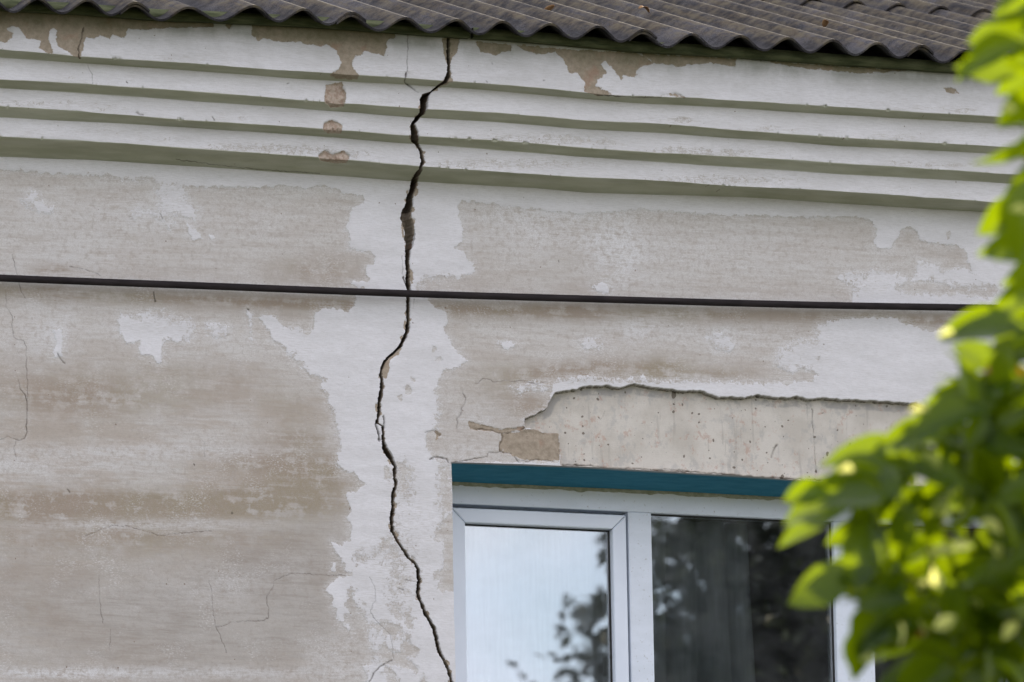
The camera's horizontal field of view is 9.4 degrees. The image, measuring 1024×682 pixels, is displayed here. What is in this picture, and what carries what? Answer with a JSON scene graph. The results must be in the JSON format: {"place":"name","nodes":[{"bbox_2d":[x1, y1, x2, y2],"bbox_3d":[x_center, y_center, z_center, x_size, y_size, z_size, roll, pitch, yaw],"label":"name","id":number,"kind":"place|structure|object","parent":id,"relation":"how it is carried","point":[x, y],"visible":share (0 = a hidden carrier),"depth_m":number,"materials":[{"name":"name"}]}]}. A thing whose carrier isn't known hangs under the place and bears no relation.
{"place":"outdoors","nodes":[
{"label":"outdoors","id":0,"kind":"place"},
{"label":"ground","id":1,"kind":"structure","parent":0,"visible":0},
{"bbox_2d":[0,0,1023,681],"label":"house","id":2,"kind":"structure","parent":1,"relation":"on","point":[230,486],"depth_m":18.19,"materials":[{"name":"paint"}]},
{"bbox_2d":[0,274,992,310],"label":"cable","id":3,"kind":"object","parent":2,"relation":"attached to","point":[456,295],"visible":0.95,"depth_m":18.23,"materials":[{"name":"black rubber"}]},
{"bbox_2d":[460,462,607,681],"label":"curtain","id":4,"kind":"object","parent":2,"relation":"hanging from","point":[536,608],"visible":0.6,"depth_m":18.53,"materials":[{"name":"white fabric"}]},
{"bbox_2d":[545,5,554,10],"bbox_3d":[0.110,-1.000,18.772,0.040,0.018,0.020,-3,-12,8],"label":"dry leaf","id":5,"kind":"object","parent":2,"relation":"on","point":[550,7],"visible":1,"depth_m":18.77,"materials":[{"name":"brown plant"}]},
{"bbox_2d":[651,519,755,681],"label":"curtain","id":6,"kind":"object","parent":2,"relation":"hanging from","point":[702,623],"visible":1,"depth_m":18.70,"materials":[{"name":"fabric"}]},
{"bbox_2d":[452,482,1003,681],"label":"window","id":7,"kind":"structure","parent":2,"relation":"in","point":[625,515],"depth_m":18.48,"materials":[{"name":"plastic"}]},
{"bbox_2d":[822,19,828,26],"bbox_3d":[0.959,-0.972,19.121,0.019,0.018,0.036,19,-12,0],"label":"dry leaf","id":8,"kind":"object","parent":2,"relation":"on","point":[825,23],"visible":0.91,"depth_m":19.12,"materials":[{"name":"brown plant"}]},
{"bbox_2d":[777,0,1023,681],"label":"fruit tree","id":9,"kind":"object","parent":1,"relation":"on","point":[970,470],"visible":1,"depth_m":9.89,"materials":[{"name":"green plant"}]}
]}

